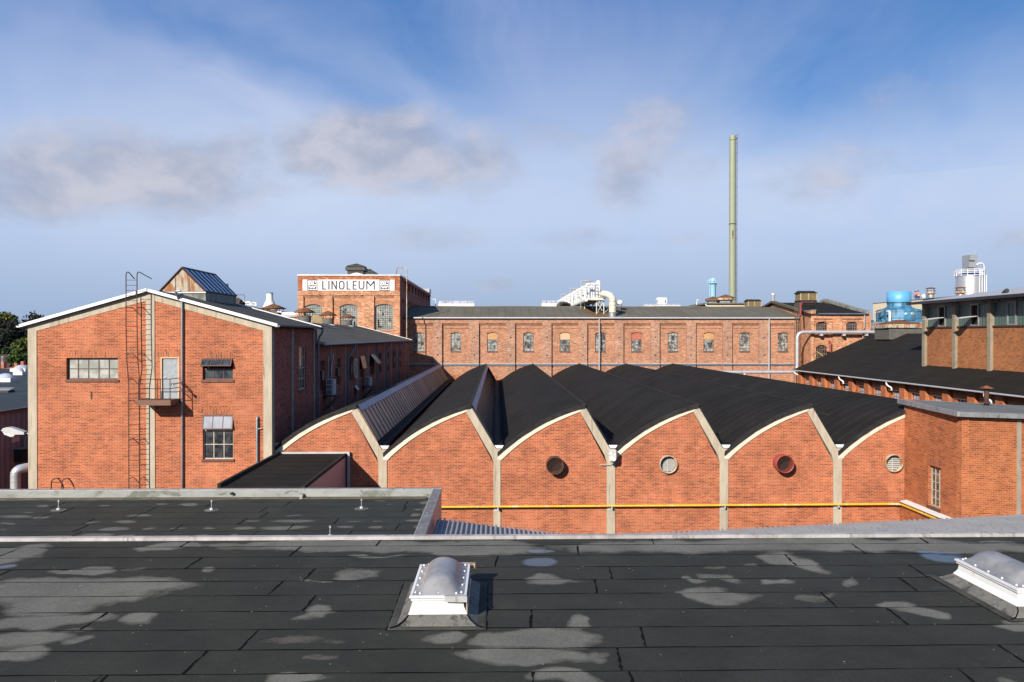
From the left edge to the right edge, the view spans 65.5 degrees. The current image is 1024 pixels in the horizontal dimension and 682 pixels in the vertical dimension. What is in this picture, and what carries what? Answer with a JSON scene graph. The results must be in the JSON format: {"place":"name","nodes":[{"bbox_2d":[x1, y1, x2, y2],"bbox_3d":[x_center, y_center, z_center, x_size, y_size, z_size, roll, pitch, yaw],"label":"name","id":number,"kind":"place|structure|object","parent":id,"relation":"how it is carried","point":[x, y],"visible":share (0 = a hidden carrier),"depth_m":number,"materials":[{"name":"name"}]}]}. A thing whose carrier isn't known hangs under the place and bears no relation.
{"place":"outdoors","nodes":[
{"label":"outdoors","id":0,"kind":"place"},
{"bbox_2d":[0,369,27,488],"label":"clad hall","id":1,"kind":"structure","parent":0,"point":[13,409],"depth_m":44.79,"materials":[{"name":"grey metal"}]},
{"bbox_2d":[0,387,14,392],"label":"roof hatch","id":2,"kind":"object","parent":1,"relation":"on","point":[5,390],"visible":1,"depth_m":57.72,"materials":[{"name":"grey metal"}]},
{"bbox_2d":[0,373,18,381],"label":"skylight","id":3,"kind":"object","parent":1,"relation":"on","point":[5,377],"visible":1,"depth_m":70.89,"materials":[{"name":"white paint"}]},
{"bbox_2d":[10,365,27,371],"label":"skylight","id":4,"kind":"object","parent":1,"relation":"on","point":[25,367],"visible":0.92,"depth_m":91.42,"materials":[{"name":"white paint"}]},
{"bbox_2d":[12,435,27,461],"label":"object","id":5,"kind":"object","parent":1,"relation":"attached to","point":[20,454],"visible":0.49,"depth_m":44.22,"materials":[{"name":"black metal"}]},
{"bbox_2d":[13,368,26,374],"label":"skylight","id":6,"kind":"object","parent":1,"relation":"on","point":[19,371],"visible":0.98,"depth_m":83.33,"materials":[{"name":"white paint"}]},
{"bbox_2d":[1,361,27,368],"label":"house","id":7,"kind":"structure","parent":0,"point":[15,364],"depth_m":113.42,"materials":[{"name":"brick"}]},
{"bbox_2d":[217,452,349,487],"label":"shed","id":8,"kind":"structure","parent":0,"point":[301,470],"depth_m":32.60,"materials":[{"name":"black fabric"}]},
{"bbox_2d":[277,311,297,319],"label":"white roofed shed","id":9,"kind":"structure","parent":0,"point":[291,315],"depth_m":99.48,"materials":[{"name":"metal"}]},
{"bbox_2d":[312,323,412,456],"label":"side wing","id":10,"kind":"structure","parent":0,"point":[351,358],"depth_m":60.33,"materials":[{"name":"red brick"}]},
{"bbox_2d":[260,304,285,314],"bbox_3d":[-16.863,-1.871,56.301,1.828,1.521,1.828,0,0,-1],"label":"roof cowl","id":11,"kind":"object","parent":10,"relation":"on","point":[273,306],"visible":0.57,"depth_m":55.86,"materials":[{"name":"brown metal"}]},
{"bbox_2d":[293,307,315,322],"bbox_3d":[-17.034,-1.975,65.369,1.838,1.611,1.838,0,0,-1],"label":"roof cowl","id":12,"kind":"object","parent":10,"relation":"on","point":[305,318],"visible":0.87,"depth_m":64.98,"materials":[{"name":"brown metal"}]},
{"bbox_2d":[319,361,325,392],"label":"window","id":13,"kind":"structure","parent":10,"relation":"in","point":[320,362],"depth_m":47.02,"materials":[{"name":"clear glass"}]},
{"bbox_2d":[319,311,337,325],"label":"roof cowl","id":14,"kind":"object","parent":10,"relation":"on","point":[330,321],"visible":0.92,"depth_m":74.06,"materials":[{"name":"brown metal"}]},
{"bbox_2d":[323,379,339,410],"bbox_3d":[-10.767,3.205,47.520,0.808,1.860,1.245,0,0,-1],"label":"air conditioner","id":15,"kind":"object","parent":10,"relation":"attached to","point":[330,387],"visible":1,"depth_m":47.20,"materials":[{"name":"white plastic"}]},
{"bbox_2d":[335,358,341,387],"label":"window","id":16,"kind":"structure","parent":10,"relation":"in","point":[336,360],"depth_m":51.56,"materials":[{"name":"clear glass"}]},
{"bbox_2d":[339,314,355,326],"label":"roof cowl","id":17,"kind":"object","parent":10,"relation":"on","point":[347,322],"visible":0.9,"depth_m":83.58,"materials":[{"name":"brown metal"}]},
{"bbox_2d":[349,357,353,383],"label":"window","id":18,"kind":"structure","parent":10,"relation":"in","point":[350,358],"depth_m":56.33,"materials":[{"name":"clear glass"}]},
{"bbox_2d":[360,355,367,368],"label":"open window","id":19,"kind":"structure","parent":10,"relation":"in","point":[363,360],"depth_m":60.08,"materials":[{"name":"metal"}]},
{"bbox_2d":[362,377,374,397],"bbox_3d":[-10.932,3.555,60.741,0.808,1.598,1.245,0,0,-1],"label":"air conditioner","id":20,"kind":"object","parent":10,"relation":"attached to","point":[368,381],"visible":0.98,"depth_m":60.42,"materials":[{"name":"grey metal"}]},
{"bbox_2d":[0,532,1023,681],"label":"building","id":21,"kind":"structure","parent":0,"point":[777,607],"depth_m":15.07,"materials":[{"name":"black asphalt"}]},
{"bbox_2d":[385,557,487,630],"bbox_3d":[-1.362,4.712,15.425,1.822,0.755,2.844,0,0,-1],"label":"dome skylight","id":22,"kind":"object","parent":21,"relation":"on","point":[443,593],"visible":1,"depth_m":14.57,"materials":[{"name":"plastic"}]},
{"bbox_2d":[929,551,1023,621],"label":"dome skylight","id":23,"kind":"object","parent":21,"relation":"on","point":[992,581],"visible":1,"depth_m":15.68,"materials":[{"name":"plastic"}]},
{"bbox_2d":[0,0,1023,322],"label":"sky","id":24,"kind":"structure","parent":0,"point":[493,152],"materials":[{"name":"blue"}]},
{"bbox_2d":[275,363,905,533],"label":"sawtooth hall","id":25,"kind":"structure","parent":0,"point":[524,423],"depth_m":37.26,"materials":[{"name":"red brick"}]},
{"bbox_2d":[546,456,563,474],"bbox_3d":[1.982,5.747,36.940,0.813,0.813,0.645,0,0,-1],"label":"round vent","id":26,"kind":"object","parent":25,"relation":"attached to","point":[554,464],"visible":1,"depth_m":37.13,"materials":[{"name":"brown metal"}]},
{"bbox_2d":[608,449,615,463],"bbox_3d":[4.432,5.380,36.791,0.693,0.797,0.570,0,0,-1],"label":"floodlight","id":27,"kind":"object","parent":25,"relation":"attached to","point":[612,455],"visible":1,"depth_m":36.53,"materials":[{"name":"white plastic"}]},
{"bbox_2d":[659,455,677,473],"bbox_3d":[7.285,5.750,37.190,0.836,0.836,0.345,0,0,-1],"label":"round vent","id":28,"kind":"object","parent":25,"relation":"attached to","point":[667,464],"visible":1,"depth_m":37.24,"materials":[{"name":"beige metal"}]},
{"bbox_2d":[442,503,939,519],"bbox_3d":[7.185,7.760,33.920,22.293,0.359,6.454,0,0,-1],"label":"gas pipe","id":29,"kind":"object","parent":25,"relation":"attached to","point":[835,505],"visible":0.9,"depth_m":36.94,"materials":[{"name":"yellow metal"}]},
{"bbox_2d":[773,454,793,472],"bbox_3d":[12.622,5.696,37.120,0.836,0.836,0.685,0,0,-1],"label":"round vent","id":30,"kind":"object","parent":25,"relation":"attached to","point":[783,463],"visible":1,"depth_m":37.19,"materials":[{"name":"brown metal"}]},
{"bbox_2d":[884,454,903,471],"bbox_3d":[17.887,5.722,37.389,0.836,0.836,0.345,0,0,-1],"label":"round vent","id":31,"kind":"object","parent":25,"relation":"attached to","point":[893,463],"visible":1,"depth_m":37.44,"materials":[{"name":"beige paint"}]},
{"bbox_2d":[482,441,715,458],"bbox_3d":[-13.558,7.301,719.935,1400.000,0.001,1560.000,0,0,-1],"label":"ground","id":32,"kind":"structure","parent":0,"point":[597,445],"depth_m":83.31,"materials":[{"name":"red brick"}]},
{"bbox_2d":[0,347,12,355],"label":"tree","id":33,"kind":"object","parent":32,"relation":"on","point":[5,350],"visible":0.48,"depth_m":123.81,"materials":[{"name":"green plant"}]},
{"bbox_2d":[0,311,18,326],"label":"tree","id":34,"kind":"object","parent":32,"relation":"on","point":[7,315],"visible":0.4,"depth_m":155.43,"materials":[{"name":"green plant"}]},
{"bbox_2d":[0,317,27,353],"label":"tree","id":35,"kind":"object","parent":32,"relation":"on","point":[5,329],"visible":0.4,"depth_m":144.33,"materials":[{"name":"green plant"}]},
{"bbox_2d":[0,354,27,368],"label":"house","id":36,"kind":"structure","parent":32,"relation":"on","point":[8,365],"depth_m":122.50,"materials":[{"name":"brick"}]},
{"bbox_2d":[5,349,27,365],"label":"tree","id":37,"kind":"object","parent":32,"relation":"on","point":[15,356],"visible":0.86,"depth_m":121.87,"materials":[{"name":"green plant"}]},
{"bbox_2d":[10,336,27,363],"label":"tree","id":38,"kind":"object","parent":32,"relation":"on","point":[21,344],"visible":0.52,"depth_m":125.39,"materials":[{"name":"green plant"}]},
{"bbox_2d":[1,310,43,343],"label":"tree","id":39,"kind":"object","parent":32,"relation":"on","point":[19,322],"visible":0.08,"depth_m":147.80,"materials":[{"name":"green plant"}]},
{"bbox_2d":[16,288,323,488],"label":"gabled building","id":40,"kind":"structure","parent":32,"relation":"on","point":[245,392],"depth_m":36.12,"materials":[{"name":"red brick"}]},
{"bbox_2d":[1,427,27,436],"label":"wall lamp","id":41,"kind":"object","parent":40,"relation":"attached to","point":[11,431],"visible":1,"depth_m":35.95,"materials":[{"name":"grey plastic"}]},
{"bbox_2d":[10,463,27,488],"bbox_3d":[-22.354,9.201,37.135,0.545,7.109,1.892,0,0,31],"label":"silver duct","id":42,"kind":"object","parent":40,"relation":"attached to","point":[17,471],"visible":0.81,"depth_m":36.40,"materials":[{"name":"metal"}]},
{"bbox_2d":[65,358,118,381],"bbox_3d":[-19.011,1.309,36.113,2.415,1.080,0.230,0,0,-1],"label":"window","id":43,"kind":"structure","parent":40,"relation":"in","point":[78,368],"depth_m":36.20,"materials":[{"name":"white glass"}]},
{"bbox_2d":[125,272,151,488],"bbox_3d":[-16.681,3.539,35.778,1.034,13.261,0.687,0,0,-1],"label":"wall ladder","id":44,"kind":"object","parent":40,"relation":"attached to","point":[126,300],"depth_m":35.50,"materials":[{"name":"brown metal"}]},
{"bbox_2d":[136,378,180,404],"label":"landing platform","id":45,"kind":"structure","parent":40,"relation":"attached to","point":[165,401],"depth_m":35.09,"materials":[{"name":"brown metal"}]},
{"bbox_2d":[160,357,178,397],"bbox_3d":[-15.523,1.681,36.181,0.836,1.913,0.130,0,0,-1],"label":"door","id":46,"kind":"structure","parent":40,"relation":"in","point":[169,366],"depth_m":36.18,"materials":[{"name":"metal"}]},
{"bbox_2d":[159,266,236,303],"bbox_3d":[-16.440,-2.826,42.004,2.355,1.811,4.808,0,0,-1],"label":"roof lantern","id":47,"kind":"object","parent":40,"relation":"on","point":[190,282],"visible":0.89,"depth_m":40.24,"materials":[{"name":"blue paint"}]},
{"bbox_2d":[200,359,231,366],"bbox_3d":[-13.387,0.974,36.033,1.386,0.353,0.256,0,0,-1],"label":"open window","id":48,"kind":"structure","parent":40,"relation":"in","point":[204,362],"depth_m":36.03,"materials":[{"name":"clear glass"}]},
{"bbox_2d":[201,369,233,381],"bbox_3d":[-13.365,1.561,36.221,1.476,0.608,0.230,0,0,-1],"label":"window","id":49,"kind":"structure","parent":40,"relation":"in","point":[209,375],"depth_m":36.31,"materials":[{"name":"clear glass"}]},
{"bbox_2d":[201,430,233,461],"bbox_3d":[-13.361,4.762,36.242,1.477,1.436,0.230,0,0,-1],"label":"window","id":50,"kind":"structure","parent":40,"relation":"in","point":[218,444],"depth_m":36.33,"materials":[{"name":"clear glass"}]},
{"bbox_2d":[202,415,232,428],"bbox_3d":[-13.359,3.691,36.143,1.377,0.629,0.193,0,0,-1],"label":"open window","id":51,"kind":"structure","parent":40,"relation":"in","point":[208,421],"depth_m":36.14,"materials":[{"name":"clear glass"}]},
{"bbox_2d":[298,347,307,391],"bbox_3d":[-11.089,1.474,42.001,0.190,2.354,1.804,0,0,-1],"label":"window","id":52,"kind":"structure","parent":40,"relation":"in","point":[301,350],"depth_m":42.24,"materials":[{"name":"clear glass"}]},
{"bbox_2d":[0,487,441,536],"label":"annex","id":53,"kind":"object","parent":32,"relation":"on","point":[240,511],"visible":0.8,"depth_m":25.97,"materials":[{"name":"fabric"}]},
{"bbox_2d":[51,478,74,488],"bbox_3d":[-16.455,5.395,29.280,0.619,0.855,0.741,0,0,-1],"label":"roof ladder","id":54,"kind":"object","parent":53,"relation":"attached to","point":[61,482],"visible":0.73,"depth_m":28.93,"materials":[{"name":"brown metal"}]},
{"bbox_2d":[263,292,276,309],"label":"flared stack","id":55,"kind":"object","parent":32,"relation":"on","point":[269,299],"visible":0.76,"depth_m":116.85,"materials":[{"name":"white paint"}]},
{"bbox_2d":[297,273,430,336],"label":"sign tower","id":56,"kind":"structure","parent":32,"relation":"on","point":[383,311],"depth_m":91.20,"materials":[{"name":"brick"}]},
{"bbox_2d":[305,304,321,322],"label":"window","id":57,"kind":"structure","parent":56,"relation":"in","point":[316,308],"depth_m":91.32,"materials":[{"name":"grey glass"}]},
{"bbox_2d":[303,280,394,290],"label":"building sign","id":58,"kind":"object","parent":56,"relation":"attached to","point":[348,285],"visible":1,"depth_m":90.94,"materials":[{"name":"white paint"}]},
{"bbox_2d":[340,304,357,325],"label":"window","id":59,"kind":"structure","parent":56,"relation":"in","point":[350,309],"depth_m":91.41,"materials":[{"name":"grey glass"}]},
{"bbox_2d":[345,263,367,273],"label":"tower ventilator","id":60,"kind":"object","parent":56,"relation":"on","point":[355,268],"visible":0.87,"depth_m":94.65,"materials":[{"name":"metal"}]},
{"bbox_2d":[375,304,393,330],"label":"window","id":61,"kind":"structure","parent":56,"relation":"in","point":[383,312],"depth_m":91.48,"materials":[{"name":"grey glass"}]},
{"bbox_2d":[396,267,406,337],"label":"pipe hoop","id":62,"kind":"object","parent":56,"relation":"attached to","point":[406,296],"visible":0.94,"depth_m":90.72,"materials":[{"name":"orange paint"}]},
{"bbox_2d":[432,517,565,534],"bbox_3d":[-0.042,8.766,23.236,4.650,6.164,4.850,0,0,-1],"label":"canopy","id":63,"kind":"object","parent":32,"relation":"on","point":[444,526],"visible":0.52,"depth_m":25.00,"materials":[{"name":"grey metal"}]},
{"bbox_2d":[403,306,799,382],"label":"long brick building","id":64,"kind":"structure","parent":32,"relation":"on","point":[456,342],"depth_m":94.48,"materials":[{"name":"brick"}]},
{"bbox_2d":[413,332,424,351],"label":"window","id":65,"kind":"structure","parent":64,"relation":"in","point":[418,337],"depth_m":94.24,"materials":[{"name":"glass"}]},
{"bbox_2d":[450,332,460,351],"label":"window","id":66,"kind":"structure","parent":64,"relation":"in","point":[455,337],"depth_m":94.31,"materials":[{"name":"glass"}]},
{"bbox_2d":[438,301,474,305],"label":"ridge rooflight","id":67,"kind":"object","parent":64,"relation":"on","point":[456,303],"visible":0.64,"depth_m":111.97,"materials":[{"name":"glass"}]},
{"bbox_2d":[487,332,497,351],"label":"window","id":68,"kind":"structure","parent":64,"relation":"in","point":[491,337],"depth_m":94.38,"materials":[{"name":"glass"}]},
{"bbox_2d":[523,332,533,351],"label":"window","id":69,"kind":"structure","parent":64,"relation":"in","point":[528,338],"depth_m":94.47,"materials":[{"name":"glass"}]},
{"bbox_2d":[541,301,564,305],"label":"ridge rooflight","id":70,"kind":"object","parent":64,"relation":"on","point":[549,303],"visible":0.5,"depth_m":113.13,"materials":[{"name":"white glass"}]},
{"bbox_2d":[559,332,569,351],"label":"window","id":71,"kind":"structure","parent":64,"relation":"in","point":[564,337],"depth_m":94.54,"materials":[{"name":"glass"}]},
{"bbox_2d":[558,280,606,313],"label":"pipe rack","id":72,"kind":"object","parent":64,"relation":"on","point":[588,298],"visible":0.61,"depth_m":101.86,"materials":[{"name":"white metal"}]},
{"bbox_2d":[595,332,605,351],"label":"window","id":73,"kind":"structure","parent":64,"relation":"in","point":[602,335],"depth_m":94.63,"materials":[{"name":"glass"}]},
{"bbox_2d":[600,291,615,316],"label":"elbow duct","id":74,"kind":"object","parent":64,"relation":"on","point":[611,296],"visible":0.98,"depth_m":94.59,"materials":[{"name":"white metal"}]},
{"bbox_2d":[631,332,641,351],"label":"window","id":75,"kind":"structure","parent":64,"relation":"in","point":[635,337],"depth_m":94.70,"materials":[{"name":"glass"}]},
{"bbox_2d":[642,304,680,305],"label":"ridge rooflight","id":76,"kind":"object","parent":64,"relation":"on","point":[661,305],"visible":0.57,"depth_m":118.60,"materials":[{"name":"white glass"}]},
{"bbox_2d":[656,297,666,303],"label":"roof fan","id":77,"kind":"object","parent":76,"relation":"on","point":[660,300],"visible":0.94,"depth_m":118.61},
{"bbox_2d":[667,332,678,351],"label":"window","id":78,"kind":"structure","parent":64,"relation":"in","point":[672,337],"depth_m":94.80,"materials":[{"name":"glass"}]},
{"bbox_2d":[703,332,713,351],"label":"window","id":79,"kind":"structure","parent":64,"relation":"in","point":[708,337],"depth_m":94.89,"materials":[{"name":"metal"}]},
{"bbox_2d":[739,332,749,351],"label":"window","id":80,"kind":"structure","parent":64,"relation":"in","point":[744,337],"depth_m":94.96,"materials":[{"name":"glass"}]},
{"bbox_2d":[743,299,761,306],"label":"louvred ventilator","id":81,"kind":"object","parent":64,"relation":"on","point":[753,302],"visible":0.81,"depth_m":105.81,"materials":[{"name":"beige metal"}]},
{"bbox_2d":[777,332,788,351],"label":"window","id":82,"kind":"structure","parent":64,"relation":"in","point":[782,337],"depth_m":95.05,"materials":[{"name":"glass"}]},
{"bbox_2d":[707,278,717,297],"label":"blue chimney","id":83,"kind":"object","parent":32,"relation":"on","point":[712,287],"visible":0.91,"depth_m":140.29,"materials":[{"name":"paint"}]},
{"bbox_2d":[689,303,744,305],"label":"background shed","id":84,"kind":"structure","parent":32,"relation":"on","point":[721,304],"depth_m":111.53,"materials":[{"name":"grey metal"}]},
{"bbox_2d":[705,296,718,302],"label":"hooded vent","id":85,"kind":"object","parent":84,"relation":"on","point":[712,299],"visible":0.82,"depth_m":112.80,"materials":[{"name":"brown metal"}]},
{"bbox_2d":[717,294,734,302],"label":"hooded vent","id":86,"kind":"object","parent":84,"relation":"on","point":[725,298],"visible":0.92,"depth_m":112.16,"materials":[{"name":"metal"}]},
{"bbox_2d":[729,135,736,302],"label":"green chimney","id":87,"kind":"object","parent":32,"relation":"on","point":[732,222],"visible":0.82,"depth_m":180.17,"materials":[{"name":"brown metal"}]},
{"bbox_2d":[614,514,1023,533],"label":"canopy","id":88,"kind":"object","parent":32,"relation":"on","point":[1006,523],"visible":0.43,"depth_m":25.23,"materials":[{"name":"grey metal"}]},
{"bbox_2d":[791,333,1023,451],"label":"dark roofed hall","id":89,"kind":"structure","parent":32,"relation":"on","point":[889,368],"depth_m":69.40,"materials":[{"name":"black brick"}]},
{"bbox_2d":[872,320,921,338],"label":"ridge ventilator","id":90,"kind":"object","parent":89,"relation":"on","point":[894,329],"visible":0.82,"depth_m":81.99,"materials":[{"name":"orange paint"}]},
{"bbox_2d":[897,399,1023,520],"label":"brick annex","id":91,"kind":"object","parent":32,"relation":"on","point":[964,459],"visible":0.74,"depth_m":33.21,"materials":[{"name":"orange brick"}]},
{"bbox_2d":[926,465,940,511],"bbox_3d":[18.527,6.426,34.816,0.240,1.892,1.055,0,0,-1],"label":"window","id":92,"kind":"structure","parent":91,"relation":"in","point":[935,471],"depth_m":34.97,"materials":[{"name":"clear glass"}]},
{"bbox_2d":[980,385,993,404],"bbox_3d":[21.712,2.481,36.432,0.620,0.900,0.620,0,0,-1],"label":"stove pipe","id":93,"kind":"object","parent":91,"relation":"on","point":[986,388],"visible":1,"depth_m":36.34,"materials":[{"name":"brown metal"}]},
{"bbox_2d":[906,286,1023,371],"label":"clerestory building","id":94,"kind":"structure","parent":32,"relation":"on","point":[983,330],"depth_m":60.01,"materials":[{"name":"brown brick"}]},
{"bbox_2d":[922,306,945,326],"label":"window","id":95,"kind":"structure","parent":94,"relation":"in","point":[943,308],"depth_m":64.57,"materials":[{"name":"grey metal"}]},
{"bbox_2d":[954,304,978,325],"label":"window","id":96,"kind":"structure","parent":94,"relation":"in","point":[975,316],"depth_m":60.26,"materials":[{"name":"black glass"}]},
{"bbox_2d":[1007,301,1016,324],"bbox_3d":[34.977,-1.942,55.720,0.100,1.658,0.971,0,0,-1],"label":"window","id":97,"kind":"structure","parent":94,"relation":"in","point":[1012,305],"depth_m":55.66,"materials":[{"name":"grey glass"}]},
{"bbox_2d":[762,299,870,366],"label":"corner brick building","id":98,"kind":"structure","parent":0,"point":[826,315],"depth_m":91.68,"materials":[{"name":"brick"}]},
{"bbox_2d":[720,330,874,374],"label":"silver pipe","id":99,"kind":"object","parent":98,"relation":"attached to","point":[842,333],"visible":0.53,"depth_m":90.65,"materials":[{"name":"metal"}]},
{"bbox_2d":[794,291,816,304],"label":"louvred ventilator","id":100,"kind":"object","parent":98,"relation":"on","point":[805,296],"visible":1,"depth_m":101.25,"materials":[{"name":"beige metal"}]},
{"bbox_2d":[816,322,826,330],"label":"window","id":101,"kind":"structure","parent":98,"relation":"in","point":[820,326],"depth_m":91.74,"materials":[{"name":"glass"}]},
{"bbox_2d":[816,345,826,358],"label":"window","id":102,"kind":"structure","parent":98,"relation":"in","point":[822,349],"depth_m":91.77,"materials":[{"name":"glass"}]},
{"bbox_2d":[846,322,856,330],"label":"window","id":103,"kind":"structure","parent":98,"relation":"in","point":[850,326],"depth_m":91.81,"materials":[{"name":"glass"}]},
{"bbox_2d":[871,291,921,322],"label":"cooling tower","id":104,"kind":"structure","parent":0,"point":[898,307],"depth_m":103.47,"materials":[{"name":"blue metal"}]},
{"bbox_2d":[872,296,951,319],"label":"cream building","id":105,"kind":"structure","parent":0,"point":[879,305],"depth_m":120.74,"materials":[{"name":"grey metal"}]},
{"bbox_2d":[925,287,935,297],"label":"flue cowl","id":106,"kind":"object","parent":105,"relation":"on","point":[930,293],"visible":1,"depth_m":106.69,"materials":[{"name":"silver metal"}]},
{"bbox_2d":[955,287,966,295],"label":"flue cowl","id":107,"kind":"object","parent":105,"relation":"on","point":[960,292],"visible":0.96,"depth_m":104.14,"materials":[{"name":"brown metal"}]},
{"bbox_2d":[954,254,986,295],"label":"silo","id":108,"kind":"object","parent":105,"relation":"on","point":[970,279],"visible":0.94,"depth_m":114.92,"materials":[{"name":"metal"}]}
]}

